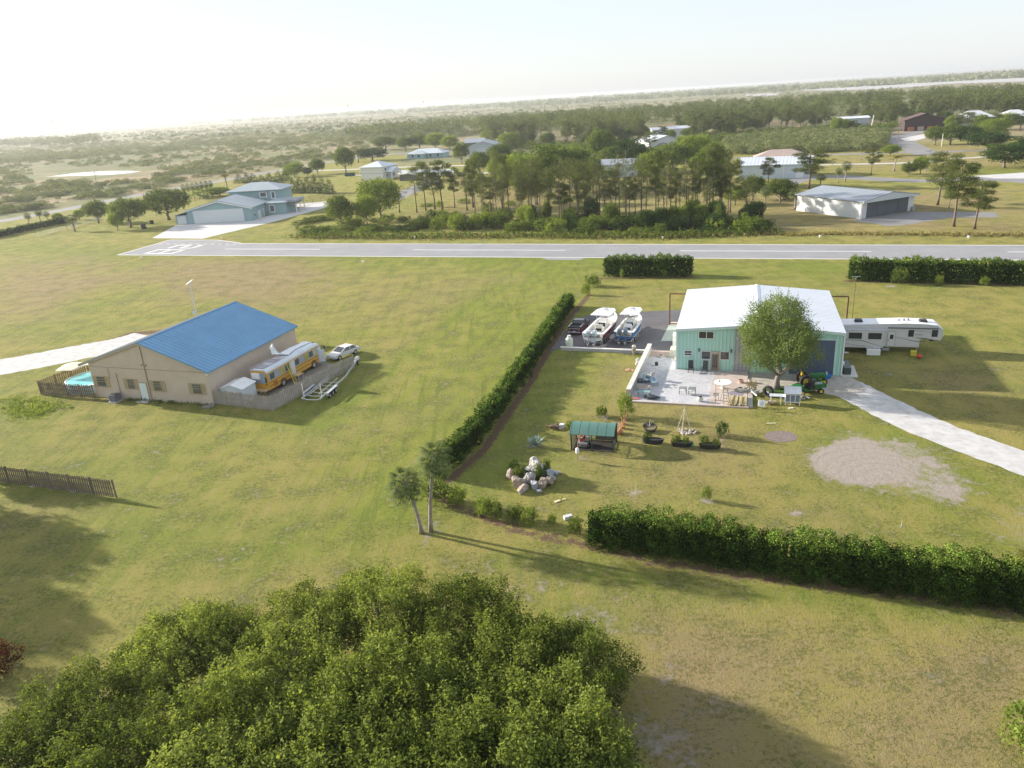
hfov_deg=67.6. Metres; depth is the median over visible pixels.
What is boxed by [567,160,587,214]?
pine tree
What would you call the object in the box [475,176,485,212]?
pine tree
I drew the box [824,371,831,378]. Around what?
barrel
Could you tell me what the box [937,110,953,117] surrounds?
oak tree
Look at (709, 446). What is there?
planter tub
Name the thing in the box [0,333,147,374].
gravel driveway
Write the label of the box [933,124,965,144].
oak tree
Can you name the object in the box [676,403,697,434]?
pole tripod
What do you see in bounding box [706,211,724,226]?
dark tree
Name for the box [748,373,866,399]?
gravel turnaround
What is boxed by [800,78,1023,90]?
quarry
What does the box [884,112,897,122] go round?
oak tree
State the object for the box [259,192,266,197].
window
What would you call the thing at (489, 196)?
spreading pine
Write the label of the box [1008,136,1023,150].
dark tree
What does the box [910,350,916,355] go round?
crate
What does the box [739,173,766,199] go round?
oak tree
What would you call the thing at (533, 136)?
oak tree
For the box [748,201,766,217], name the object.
dark tree
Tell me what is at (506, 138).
leafy tree
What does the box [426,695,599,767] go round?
thicket tree
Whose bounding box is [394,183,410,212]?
pine tree
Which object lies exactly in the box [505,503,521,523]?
bush
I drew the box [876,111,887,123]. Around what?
oak tree
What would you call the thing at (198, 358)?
house
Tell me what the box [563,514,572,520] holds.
white box
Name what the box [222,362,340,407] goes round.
patio slab
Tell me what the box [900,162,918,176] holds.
oak tree
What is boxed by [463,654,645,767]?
thicket tree
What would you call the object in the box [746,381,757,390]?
cable spool
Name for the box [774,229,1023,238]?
weeds
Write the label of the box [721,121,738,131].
oak tree
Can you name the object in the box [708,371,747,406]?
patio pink
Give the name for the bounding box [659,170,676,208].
pine tree
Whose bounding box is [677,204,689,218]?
leafy tree
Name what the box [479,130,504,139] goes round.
leafy tree
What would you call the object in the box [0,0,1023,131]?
sky
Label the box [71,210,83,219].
leafy tree
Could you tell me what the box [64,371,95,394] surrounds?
pool
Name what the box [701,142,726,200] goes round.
spreading pine
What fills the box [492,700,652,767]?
thicket tree
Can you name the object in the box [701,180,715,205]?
pine tree
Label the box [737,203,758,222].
dark tree
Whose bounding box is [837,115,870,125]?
grey building
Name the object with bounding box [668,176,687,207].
pine tree
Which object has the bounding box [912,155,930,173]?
leafy tree
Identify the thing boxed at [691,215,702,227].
leafy tree
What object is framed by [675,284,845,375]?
metal building
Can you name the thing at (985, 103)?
pine tree
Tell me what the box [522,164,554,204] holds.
oak tree
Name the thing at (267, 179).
cypress
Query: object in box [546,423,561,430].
brush pile
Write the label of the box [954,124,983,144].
dark tree
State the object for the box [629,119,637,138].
pine tree
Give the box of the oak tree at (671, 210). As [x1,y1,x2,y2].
[666,204,678,220]
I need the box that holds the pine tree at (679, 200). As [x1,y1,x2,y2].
[674,173,687,205]
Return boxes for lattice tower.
[186,279,196,315]
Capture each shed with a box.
[220,377,256,403]
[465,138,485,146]
[650,125,688,136]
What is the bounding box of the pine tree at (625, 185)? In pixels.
[617,180,635,215]
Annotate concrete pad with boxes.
[661,325,676,340]
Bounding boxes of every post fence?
[34,217,99,237]
[303,193,346,199]
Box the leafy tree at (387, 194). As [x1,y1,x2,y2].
[354,176,403,216]
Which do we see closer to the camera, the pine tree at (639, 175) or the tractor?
the tractor
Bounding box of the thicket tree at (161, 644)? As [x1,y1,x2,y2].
[100,594,240,715]
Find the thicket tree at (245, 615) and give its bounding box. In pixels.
[170,591,262,677]
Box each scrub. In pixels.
[0,69,1023,134]
[0,128,501,162]
[0,140,373,195]
[0,148,365,213]
[10,100,643,141]
[464,150,530,167]
[489,117,1016,149]
[500,89,997,128]
[580,132,729,157]
[722,125,892,153]
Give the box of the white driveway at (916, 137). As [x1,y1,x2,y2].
[900,134,925,140]
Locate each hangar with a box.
[468,139,500,155]
[597,158,637,176]
[635,134,676,148]
[739,155,813,178]
[795,185,919,218]
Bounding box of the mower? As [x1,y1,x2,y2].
[576,435,590,447]
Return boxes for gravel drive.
[840,379,1023,475]
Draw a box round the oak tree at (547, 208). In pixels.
[542,200,551,219]
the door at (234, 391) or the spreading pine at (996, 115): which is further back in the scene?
the spreading pine at (996, 115)
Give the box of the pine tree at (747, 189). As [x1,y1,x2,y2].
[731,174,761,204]
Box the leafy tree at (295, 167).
[281,161,305,177]
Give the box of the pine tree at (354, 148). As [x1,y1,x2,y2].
[347,141,364,162]
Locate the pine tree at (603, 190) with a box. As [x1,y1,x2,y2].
[598,178,615,205]
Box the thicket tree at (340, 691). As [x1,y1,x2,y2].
[258,647,433,767]
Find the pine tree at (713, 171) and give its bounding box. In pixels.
[711,161,729,197]
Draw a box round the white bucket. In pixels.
[559,423,564,428]
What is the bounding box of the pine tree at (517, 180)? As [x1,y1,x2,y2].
[509,162,524,202]
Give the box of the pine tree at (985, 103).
[981,96,989,111]
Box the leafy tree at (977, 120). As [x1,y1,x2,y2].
[970,113,991,130]
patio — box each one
[631,356,715,403]
[649,351,669,356]
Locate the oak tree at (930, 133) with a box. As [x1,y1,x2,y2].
[922,124,948,144]
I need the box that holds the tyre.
[763,385,773,396]
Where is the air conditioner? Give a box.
[108,392,122,403]
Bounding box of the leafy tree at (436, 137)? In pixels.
[423,131,443,147]
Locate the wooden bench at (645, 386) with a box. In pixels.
[636,385,649,390]
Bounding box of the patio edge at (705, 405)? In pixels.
[632,388,748,408]
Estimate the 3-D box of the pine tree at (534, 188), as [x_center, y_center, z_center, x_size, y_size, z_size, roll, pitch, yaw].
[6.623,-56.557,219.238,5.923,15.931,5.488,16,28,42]
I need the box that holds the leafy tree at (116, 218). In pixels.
[105,211,124,230]
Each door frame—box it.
[669,293,685,324]
[832,296,848,318]
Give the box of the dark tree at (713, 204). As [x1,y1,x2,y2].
[708,198,726,213]
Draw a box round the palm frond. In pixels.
[996,546,1023,565]
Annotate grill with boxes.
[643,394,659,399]
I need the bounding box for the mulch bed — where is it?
[764,431,796,441]
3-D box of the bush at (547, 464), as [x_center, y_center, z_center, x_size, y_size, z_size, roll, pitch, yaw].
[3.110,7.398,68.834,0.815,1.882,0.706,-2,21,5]
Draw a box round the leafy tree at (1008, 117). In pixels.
[996,112,1017,126]
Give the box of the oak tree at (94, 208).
[80,199,109,222]
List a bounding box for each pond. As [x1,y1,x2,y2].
[48,170,138,176]
[399,169,452,172]
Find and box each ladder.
[286,362,296,382]
[720,387,729,402]
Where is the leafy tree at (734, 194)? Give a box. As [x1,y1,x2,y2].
[722,186,750,204]
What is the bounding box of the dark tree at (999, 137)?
[961,129,1015,149]
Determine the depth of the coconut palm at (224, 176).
358.08 m
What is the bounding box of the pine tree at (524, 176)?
[520,163,534,205]
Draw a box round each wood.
[345,109,604,137]
[476,82,1023,133]
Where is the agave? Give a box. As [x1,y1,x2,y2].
[526,435,543,447]
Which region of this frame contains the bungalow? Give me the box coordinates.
[406,148,448,158]
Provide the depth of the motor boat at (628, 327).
105.04 m
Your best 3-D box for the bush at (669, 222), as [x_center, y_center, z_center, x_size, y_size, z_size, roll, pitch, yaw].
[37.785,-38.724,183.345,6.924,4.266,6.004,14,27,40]
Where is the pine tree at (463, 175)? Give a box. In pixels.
[457,171,474,210]
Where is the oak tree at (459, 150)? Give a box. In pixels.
[452,142,469,163]
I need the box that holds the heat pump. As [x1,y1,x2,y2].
[842,361,857,377]
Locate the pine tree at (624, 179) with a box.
[619,164,634,215]
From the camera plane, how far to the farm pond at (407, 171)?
391.88 m
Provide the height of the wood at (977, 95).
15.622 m
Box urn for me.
[697,395,702,401]
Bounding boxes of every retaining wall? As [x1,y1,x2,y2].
[560,346,644,353]
[626,343,651,396]
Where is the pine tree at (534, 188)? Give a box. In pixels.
[527,162,540,211]
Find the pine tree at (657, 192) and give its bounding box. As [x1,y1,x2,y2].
[654,180,663,207]
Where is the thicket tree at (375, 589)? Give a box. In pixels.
[318,551,446,654]
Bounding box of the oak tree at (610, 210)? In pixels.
[601,200,620,221]
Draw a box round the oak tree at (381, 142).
[370,136,397,149]
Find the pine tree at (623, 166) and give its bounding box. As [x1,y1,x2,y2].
[610,152,628,211]
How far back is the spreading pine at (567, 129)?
507.44 m
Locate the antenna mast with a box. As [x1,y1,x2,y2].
[852,276,860,317]
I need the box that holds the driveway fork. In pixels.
[977,173,1023,177]
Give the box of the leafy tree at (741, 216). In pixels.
[737,212,749,220]
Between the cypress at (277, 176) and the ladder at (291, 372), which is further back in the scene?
the cypress at (277, 176)
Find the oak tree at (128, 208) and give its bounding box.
[101,196,151,227]
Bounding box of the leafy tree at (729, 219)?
[721,216,733,228]
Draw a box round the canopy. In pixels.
[56,361,87,372]
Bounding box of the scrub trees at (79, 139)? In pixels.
[0,132,102,146]
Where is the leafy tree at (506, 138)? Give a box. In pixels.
[497,132,521,146]
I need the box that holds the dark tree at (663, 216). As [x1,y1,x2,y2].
[652,206,668,225]
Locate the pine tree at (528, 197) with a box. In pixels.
[514,172,540,205]
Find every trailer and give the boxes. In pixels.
[301,356,359,399]
[584,328,614,343]
[614,327,640,341]
[841,318,942,350]
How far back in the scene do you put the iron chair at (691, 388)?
84.73 m
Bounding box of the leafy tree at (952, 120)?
[943,115,962,126]
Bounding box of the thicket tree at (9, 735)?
[0,695,81,767]
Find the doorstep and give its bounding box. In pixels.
[136,400,150,402]
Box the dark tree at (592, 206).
[583,197,600,218]
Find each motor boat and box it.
[582,308,616,346]
[614,307,641,343]
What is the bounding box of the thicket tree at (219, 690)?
[144,644,313,767]
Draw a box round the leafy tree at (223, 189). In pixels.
[207,186,231,195]
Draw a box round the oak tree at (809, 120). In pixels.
[807,116,822,126]
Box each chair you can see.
[638,375,650,382]
[641,373,650,383]
[649,377,657,382]
[679,386,686,392]
[688,360,693,372]
[688,386,695,394]
[701,360,707,373]
[713,393,722,400]
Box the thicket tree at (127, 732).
[34,677,208,767]
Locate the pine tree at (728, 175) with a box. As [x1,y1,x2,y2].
[718,170,733,201]
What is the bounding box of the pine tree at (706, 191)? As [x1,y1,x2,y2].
[700,178,714,204]
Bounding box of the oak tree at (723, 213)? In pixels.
[715,208,727,219]
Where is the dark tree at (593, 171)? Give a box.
[575,158,603,188]
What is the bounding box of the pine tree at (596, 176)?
[585,162,607,212]
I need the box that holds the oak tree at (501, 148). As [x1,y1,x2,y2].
[485,142,511,157]
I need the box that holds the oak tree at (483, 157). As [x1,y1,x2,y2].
[469,151,489,175]
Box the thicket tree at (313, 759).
[206,675,401,767]
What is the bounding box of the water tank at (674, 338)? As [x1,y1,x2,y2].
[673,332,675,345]
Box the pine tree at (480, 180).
[473,169,488,210]
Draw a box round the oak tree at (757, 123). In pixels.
[751,119,767,128]
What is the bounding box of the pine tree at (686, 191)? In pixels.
[679,158,699,201]
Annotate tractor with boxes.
[795,367,827,384]
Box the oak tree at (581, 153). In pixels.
[550,144,598,189]
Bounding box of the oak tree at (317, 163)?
[307,158,325,174]
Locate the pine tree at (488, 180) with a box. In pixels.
[487,157,503,213]
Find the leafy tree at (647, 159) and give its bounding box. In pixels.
[634,151,664,178]
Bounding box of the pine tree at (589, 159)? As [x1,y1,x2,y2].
[584,156,597,194]
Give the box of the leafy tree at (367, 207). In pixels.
[352,193,378,225]
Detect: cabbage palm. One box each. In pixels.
[22,213,30,223]
[33,208,42,221]
[42,211,49,219]
[64,215,78,231]
[194,182,199,199]
[383,466,426,533]
[413,440,453,532]
[760,186,771,207]
[788,187,803,208]
[815,174,827,185]
[834,167,842,182]
[840,161,852,181]
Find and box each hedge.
[0,215,68,236]
[425,292,575,477]
[584,500,640,553]
[602,252,693,276]
[628,501,793,580]
[785,522,1023,615]
[846,253,928,282]
[923,255,1023,284]
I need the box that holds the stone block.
[622,349,632,353]
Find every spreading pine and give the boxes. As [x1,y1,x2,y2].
[409,161,433,210]
[426,159,450,210]
[446,166,460,207]
[457,169,481,207]
[462,154,484,213]
[476,176,504,212]
[490,150,511,208]
[492,126,498,140]
[494,123,503,132]
[503,123,510,132]
[507,121,519,133]
[510,175,529,203]
[516,121,526,138]
[528,123,537,132]
[530,154,545,216]
[546,180,575,215]
[560,119,571,140]
[572,122,580,139]
[572,126,580,138]
[574,168,592,217]
[593,120,603,129]
[601,167,621,203]
[603,121,612,132]
[608,119,616,132]
[613,124,624,139]
[621,177,637,214]
[633,120,644,136]
[635,122,645,134]
[641,131,657,142]
[646,149,665,212]
[656,125,667,134]
[657,166,679,205]
[674,114,682,124]
[688,116,696,129]
[689,156,703,198]
[693,114,700,128]
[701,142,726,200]
[702,113,709,126]
[704,113,719,133]
[710,118,720,129]
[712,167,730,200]
[716,115,724,128]
[722,159,746,212]
[759,156,780,183]
[765,106,775,127]
[777,108,783,122]
[781,108,789,125]
[790,105,798,125]
[791,147,831,188]
[793,111,805,124]
[802,108,811,124]
[807,104,818,125]
[821,107,834,123]
[847,120,861,127]
[850,100,858,112]
[862,101,871,113]
[865,148,883,174]
[884,104,896,121]
[893,102,905,120]
[896,103,909,118]
[909,99,918,111]
[917,101,930,110]
[920,98,932,109]
[923,150,966,204]
[931,99,947,112]
[932,101,943,115]
[935,156,982,226]
[941,94,953,109]
[943,186,957,207]
[954,96,963,114]
[955,112,976,125]
[959,176,999,228]
[981,112,1001,119]
[996,100,1008,112]
[1006,94,1018,110]
[1009,99,1023,109]
[1010,112,1023,130]
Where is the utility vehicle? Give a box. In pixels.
[792,374,826,394]
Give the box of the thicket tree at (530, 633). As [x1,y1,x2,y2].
[449,591,590,700]
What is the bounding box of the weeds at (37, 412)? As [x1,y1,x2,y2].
[0,390,80,421]
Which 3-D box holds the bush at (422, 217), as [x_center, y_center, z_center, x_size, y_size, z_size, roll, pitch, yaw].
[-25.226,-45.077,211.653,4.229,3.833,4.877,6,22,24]
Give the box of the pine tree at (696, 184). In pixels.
[680,182,700,202]
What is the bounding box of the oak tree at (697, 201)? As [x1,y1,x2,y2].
[694,199,700,204]
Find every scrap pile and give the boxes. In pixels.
[742,387,768,395]
[766,400,776,404]
[800,395,809,399]
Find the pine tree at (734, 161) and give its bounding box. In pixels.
[723,153,738,212]
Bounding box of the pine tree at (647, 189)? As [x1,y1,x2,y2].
[634,175,654,210]
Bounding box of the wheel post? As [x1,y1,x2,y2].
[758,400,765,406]
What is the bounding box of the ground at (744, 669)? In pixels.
[0,67,1023,767]
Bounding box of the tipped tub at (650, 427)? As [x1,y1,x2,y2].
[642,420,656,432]
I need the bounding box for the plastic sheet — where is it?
[269,341,309,354]
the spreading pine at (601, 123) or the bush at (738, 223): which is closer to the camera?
the bush at (738, 223)
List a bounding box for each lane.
[312,165,465,170]
[820,161,931,164]
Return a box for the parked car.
[326,343,360,360]
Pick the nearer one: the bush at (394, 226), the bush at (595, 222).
the bush at (595, 222)
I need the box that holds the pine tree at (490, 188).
[484,168,498,210]
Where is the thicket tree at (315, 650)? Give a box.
[203,607,349,738]
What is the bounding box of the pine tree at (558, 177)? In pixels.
[551,153,563,217]
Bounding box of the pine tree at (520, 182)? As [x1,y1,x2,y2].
[513,166,529,202]
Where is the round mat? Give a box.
[729,391,742,395]
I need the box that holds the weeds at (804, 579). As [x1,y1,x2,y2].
[583,538,1023,619]
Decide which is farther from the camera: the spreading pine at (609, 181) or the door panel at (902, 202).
the spreading pine at (609, 181)
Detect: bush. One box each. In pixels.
[0,638,28,676]
[190,187,224,198]
[290,218,316,224]
[295,223,319,232]
[303,215,332,221]
[312,225,334,234]
[314,214,334,220]
[320,225,345,231]
[327,228,348,233]
[334,217,357,224]
[340,220,362,229]
[345,218,365,223]
[354,225,376,233]
[368,217,380,221]
[368,222,390,230]
[378,213,397,222]
[390,224,401,231]
[396,215,410,221]
[401,224,418,230]
[402,219,424,229]
[411,218,430,227]
[414,214,428,227]
[419,478,452,504]
[420,202,433,206]
[425,209,438,218]
[429,216,442,232]
[435,213,448,227]
[439,210,454,217]
[447,212,466,229]
[447,484,466,505]
[450,210,464,228]
[455,221,478,230]
[457,197,471,202]
[458,213,473,225]
[466,212,482,229]
[475,209,493,226]
[475,496,490,515]
[479,216,489,227]
[480,207,494,212]
[481,201,494,207]
[484,497,503,520]
[486,211,509,229]
[489,211,509,228]
[497,206,513,221]
[503,200,516,204]
[504,221,520,233]
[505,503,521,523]
[506,457,522,469]
[508,220,520,230]
[512,465,521,477]
[516,219,528,230]
[518,504,540,526]
[520,466,528,477]
[526,218,538,230]
[531,216,557,231]
[534,461,541,481]
[540,467,546,477]
[543,217,566,231]
[543,458,550,469]
[547,512,555,523]
[551,216,569,225]
[560,211,575,226]
[562,208,573,214]
[564,211,582,227]
[565,419,572,429]
[566,514,581,535]
[567,221,582,231]
[572,223,597,233]
[578,214,605,224]
[578,215,603,230]
[581,283,590,294]
[584,274,600,286]
[596,405,607,416]
[597,220,613,229]
[607,215,628,230]
[610,215,634,230]
[617,390,634,416]
[622,212,637,217]
[625,227,641,233]
[628,214,639,226]
[641,224,666,231]
[643,431,652,442]
[653,221,666,232]
[657,215,682,230]
[664,215,686,232]
[671,434,681,444]
[682,434,689,444]
[695,212,708,228]
[696,222,716,232]
[698,435,710,445]
[701,485,712,499]
[708,216,728,231]
[711,437,720,446]
[714,421,729,437]
[729,218,754,233]
[731,220,751,230]
[741,214,760,227]
[748,216,767,230]
[758,218,775,228]
[889,265,910,283]
[934,275,943,285]
[978,276,990,284]
[997,697,1023,754]
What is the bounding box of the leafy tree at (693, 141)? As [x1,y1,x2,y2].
[673,130,714,171]
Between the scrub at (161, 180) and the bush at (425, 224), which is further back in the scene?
the scrub at (161, 180)
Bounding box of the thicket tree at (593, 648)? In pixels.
[522,612,645,711]
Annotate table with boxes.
[292,372,303,381]
[638,390,650,394]
[714,379,731,388]
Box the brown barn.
[899,112,945,130]
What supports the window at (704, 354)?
in the metal building at (707, 326)
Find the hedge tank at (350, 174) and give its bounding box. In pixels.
[344,172,354,175]
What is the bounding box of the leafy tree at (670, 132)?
[665,129,676,136]
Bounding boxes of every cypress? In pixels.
[232,174,241,182]
[241,172,249,182]
[248,173,260,182]
[265,172,275,181]
[272,170,284,182]
[279,168,290,180]
[289,176,299,192]
[294,176,306,192]
[301,177,314,193]
[308,174,321,192]
[317,177,328,193]
[323,178,335,193]
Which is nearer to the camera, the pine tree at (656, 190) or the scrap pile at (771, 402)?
the scrap pile at (771, 402)
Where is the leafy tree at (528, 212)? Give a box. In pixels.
[524,204,535,229]
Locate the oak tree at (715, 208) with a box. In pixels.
[712,203,722,212]
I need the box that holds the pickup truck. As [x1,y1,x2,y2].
[568,318,589,333]
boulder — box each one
[506,468,513,479]
[513,477,525,488]
[517,483,528,494]
[524,472,533,483]
[529,456,542,474]
[531,480,537,489]
[538,477,547,488]
[544,468,553,476]
[545,476,553,484]
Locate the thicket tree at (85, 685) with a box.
[0,641,153,767]
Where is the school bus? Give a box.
[249,342,325,395]
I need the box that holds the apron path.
[297,201,325,206]
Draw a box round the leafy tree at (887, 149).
[879,144,901,155]
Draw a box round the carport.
[398,172,423,180]
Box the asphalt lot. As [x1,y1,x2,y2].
[549,310,680,351]
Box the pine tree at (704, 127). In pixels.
[698,119,705,131]
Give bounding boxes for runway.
[118,240,1023,259]
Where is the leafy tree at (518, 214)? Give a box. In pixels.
[515,202,527,221]
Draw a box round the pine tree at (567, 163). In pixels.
[559,154,573,207]
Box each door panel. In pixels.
[866,201,877,217]
[876,200,888,215]
[887,198,898,213]
[897,197,908,212]
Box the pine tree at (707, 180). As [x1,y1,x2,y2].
[701,177,717,202]
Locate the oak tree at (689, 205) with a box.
[684,200,693,218]
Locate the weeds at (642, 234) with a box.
[281,225,783,240]
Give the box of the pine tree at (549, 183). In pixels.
[541,166,555,201]
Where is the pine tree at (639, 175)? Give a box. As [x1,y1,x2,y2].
[632,158,648,195]
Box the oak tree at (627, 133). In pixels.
[617,128,634,139]
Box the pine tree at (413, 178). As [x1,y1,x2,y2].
[404,165,423,212]
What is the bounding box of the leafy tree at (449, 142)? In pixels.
[439,134,459,150]
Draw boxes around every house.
[78,301,297,404]
[172,182,304,224]
[359,161,401,179]
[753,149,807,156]
[960,109,1023,125]
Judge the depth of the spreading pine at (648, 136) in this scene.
430.64 m
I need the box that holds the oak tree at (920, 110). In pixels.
[913,108,933,114]
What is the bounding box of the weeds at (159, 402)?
[126,397,212,406]
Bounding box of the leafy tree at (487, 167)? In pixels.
[484,153,515,177]
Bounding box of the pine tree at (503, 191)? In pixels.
[496,167,510,208]
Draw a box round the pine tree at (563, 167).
[559,157,567,208]
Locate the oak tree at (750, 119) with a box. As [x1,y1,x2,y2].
[746,116,755,127]
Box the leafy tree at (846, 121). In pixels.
[840,118,851,127]
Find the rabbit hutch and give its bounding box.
[784,386,801,405]
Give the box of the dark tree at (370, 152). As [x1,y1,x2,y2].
[355,146,387,160]
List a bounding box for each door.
[138,382,149,399]
[177,216,186,224]
[192,208,244,223]
[226,390,237,402]
[477,147,491,154]
[710,351,719,370]
[788,340,835,374]
[795,171,802,177]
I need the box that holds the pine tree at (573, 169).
[569,158,583,212]
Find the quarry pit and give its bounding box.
[744,93,780,95]
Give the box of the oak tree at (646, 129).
[639,126,650,136]
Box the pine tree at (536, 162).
[522,156,538,204]
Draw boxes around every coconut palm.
[215,173,235,187]
[886,155,907,170]
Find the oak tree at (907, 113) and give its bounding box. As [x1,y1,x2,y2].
[902,110,915,117]
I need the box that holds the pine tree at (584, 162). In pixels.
[575,155,593,197]
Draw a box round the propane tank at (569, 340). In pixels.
[565,335,572,346]
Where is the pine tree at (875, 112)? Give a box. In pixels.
[869,107,879,120]
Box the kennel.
[569,421,617,452]
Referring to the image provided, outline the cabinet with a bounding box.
[670,346,675,357]
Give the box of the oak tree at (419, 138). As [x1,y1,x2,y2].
[408,132,426,148]
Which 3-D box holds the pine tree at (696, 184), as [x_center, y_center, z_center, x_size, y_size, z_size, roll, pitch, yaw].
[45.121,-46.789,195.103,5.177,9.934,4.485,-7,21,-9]
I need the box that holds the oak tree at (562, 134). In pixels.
[561,128,571,137]
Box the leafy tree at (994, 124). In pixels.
[977,118,1012,132]
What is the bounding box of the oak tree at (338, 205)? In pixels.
[323,194,355,226]
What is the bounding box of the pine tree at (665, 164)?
[656,154,671,207]
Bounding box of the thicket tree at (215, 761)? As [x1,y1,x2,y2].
[142,715,288,767]
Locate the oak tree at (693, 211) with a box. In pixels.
[688,204,705,217]
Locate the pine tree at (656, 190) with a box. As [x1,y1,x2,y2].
[650,174,666,207]
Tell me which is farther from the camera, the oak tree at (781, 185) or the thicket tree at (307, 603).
the oak tree at (781, 185)
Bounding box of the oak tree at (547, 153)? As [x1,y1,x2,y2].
[527,142,574,190]
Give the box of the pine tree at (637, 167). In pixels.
[625,155,643,211]
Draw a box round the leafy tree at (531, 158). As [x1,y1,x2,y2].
[496,152,546,186]
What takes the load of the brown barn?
on the ground at (744, 669)
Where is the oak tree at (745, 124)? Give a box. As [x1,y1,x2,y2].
[737,119,750,129]
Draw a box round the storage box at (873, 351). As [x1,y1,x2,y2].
[866,348,880,355]
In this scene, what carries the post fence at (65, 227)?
on the ground at (744, 669)
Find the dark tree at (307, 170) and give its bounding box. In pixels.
[302,167,311,173]
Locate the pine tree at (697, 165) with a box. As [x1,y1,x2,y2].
[692,156,703,198]
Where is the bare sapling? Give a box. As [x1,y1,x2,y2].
[598,392,610,417]
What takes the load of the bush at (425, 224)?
on the ground at (744, 669)
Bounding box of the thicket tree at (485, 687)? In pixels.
[390,647,570,767]
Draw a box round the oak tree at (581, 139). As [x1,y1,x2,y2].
[578,133,585,141]
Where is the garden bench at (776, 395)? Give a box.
[769,393,790,404]
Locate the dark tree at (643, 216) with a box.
[637,208,653,229]
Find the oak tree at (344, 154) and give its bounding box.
[332,145,356,172]
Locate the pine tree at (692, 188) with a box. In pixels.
[687,173,698,201]
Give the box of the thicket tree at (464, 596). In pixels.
[386,562,527,682]
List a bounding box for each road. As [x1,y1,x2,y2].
[0,152,409,222]
[391,174,429,199]
[731,149,1003,158]
[778,175,1023,183]
[888,131,940,154]
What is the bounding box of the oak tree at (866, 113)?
[860,111,872,118]
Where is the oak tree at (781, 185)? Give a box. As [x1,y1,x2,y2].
[763,178,799,202]
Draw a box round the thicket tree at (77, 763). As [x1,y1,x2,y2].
[23,742,139,767]
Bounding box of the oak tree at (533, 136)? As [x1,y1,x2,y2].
[522,130,537,140]
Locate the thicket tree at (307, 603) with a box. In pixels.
[247,567,366,679]
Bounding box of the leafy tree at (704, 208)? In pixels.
[694,203,708,217]
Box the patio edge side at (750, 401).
[747,386,752,407]
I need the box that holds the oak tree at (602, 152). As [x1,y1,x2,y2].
[597,145,622,158]
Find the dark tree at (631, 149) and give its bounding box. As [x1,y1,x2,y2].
[605,137,654,158]
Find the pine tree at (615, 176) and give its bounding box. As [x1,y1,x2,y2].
[607,162,621,201]
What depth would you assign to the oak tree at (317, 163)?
407.22 m
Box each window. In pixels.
[92,376,110,387]
[123,378,138,389]
[149,380,166,391]
[188,383,206,394]
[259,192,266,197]
[269,205,274,211]
[270,191,275,198]
[684,350,691,355]
[698,331,713,338]
[701,351,710,359]
[720,351,729,359]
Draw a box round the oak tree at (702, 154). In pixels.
[689,139,732,186]
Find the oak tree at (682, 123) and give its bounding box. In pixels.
[678,117,689,125]
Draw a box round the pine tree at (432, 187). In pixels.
[421,170,438,208]
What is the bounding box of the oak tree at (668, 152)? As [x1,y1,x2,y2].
[654,141,693,167]
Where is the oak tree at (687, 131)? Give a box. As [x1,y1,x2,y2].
[680,128,699,135]
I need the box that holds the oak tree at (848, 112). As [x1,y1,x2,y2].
[845,108,858,115]
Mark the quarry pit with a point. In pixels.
(768, 94)
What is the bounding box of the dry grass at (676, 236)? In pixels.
[294,230,788,240]
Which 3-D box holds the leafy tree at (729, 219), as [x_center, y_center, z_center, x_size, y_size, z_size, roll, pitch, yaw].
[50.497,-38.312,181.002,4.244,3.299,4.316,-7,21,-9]
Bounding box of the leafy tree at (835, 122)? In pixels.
[830,116,843,128]
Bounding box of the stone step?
[201,403,214,408]
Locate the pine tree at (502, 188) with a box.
[491,173,512,208]
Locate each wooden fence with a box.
[0,466,116,497]
[37,365,88,394]
[38,381,94,397]
[212,390,271,409]
[270,355,354,410]
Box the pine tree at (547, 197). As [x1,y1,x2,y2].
[536,168,556,203]
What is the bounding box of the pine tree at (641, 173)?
[635,156,647,210]
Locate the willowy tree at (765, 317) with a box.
[731,287,828,389]
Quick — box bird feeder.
[575,430,585,459]
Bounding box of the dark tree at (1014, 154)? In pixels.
[976,142,1023,167]
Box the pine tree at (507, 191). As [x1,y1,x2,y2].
[498,168,514,209]
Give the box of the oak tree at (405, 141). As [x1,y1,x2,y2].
[396,136,413,151]
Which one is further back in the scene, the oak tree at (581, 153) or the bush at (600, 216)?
the oak tree at (581, 153)
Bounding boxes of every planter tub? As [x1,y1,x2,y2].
[642,437,663,443]
[671,440,692,447]
[699,442,721,449]
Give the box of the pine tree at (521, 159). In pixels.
[511,156,524,206]
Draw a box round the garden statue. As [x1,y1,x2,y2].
[632,345,635,354]
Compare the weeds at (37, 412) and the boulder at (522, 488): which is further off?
the weeds at (37, 412)
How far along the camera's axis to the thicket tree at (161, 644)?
43.44 m
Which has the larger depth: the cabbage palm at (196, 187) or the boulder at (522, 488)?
the cabbage palm at (196, 187)
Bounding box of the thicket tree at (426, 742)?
[331,698,509,767]
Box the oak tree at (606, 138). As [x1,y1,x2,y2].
[585,126,619,155]
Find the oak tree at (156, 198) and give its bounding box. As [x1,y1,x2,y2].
[139,187,192,219]
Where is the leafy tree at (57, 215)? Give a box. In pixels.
[51,213,63,218]
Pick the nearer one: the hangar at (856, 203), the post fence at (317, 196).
the hangar at (856, 203)
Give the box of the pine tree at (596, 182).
[586,156,607,197]
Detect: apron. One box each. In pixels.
[153,203,327,238]
[544,258,583,259]
[853,211,998,225]
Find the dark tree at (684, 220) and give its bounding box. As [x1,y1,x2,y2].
[678,215,690,231]
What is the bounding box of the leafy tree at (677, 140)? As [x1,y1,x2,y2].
[675,134,687,143]
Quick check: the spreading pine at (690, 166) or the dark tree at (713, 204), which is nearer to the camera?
the dark tree at (713, 204)
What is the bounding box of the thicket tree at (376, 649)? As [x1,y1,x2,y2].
[320,618,477,748]
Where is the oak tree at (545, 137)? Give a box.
[538,131,555,142]

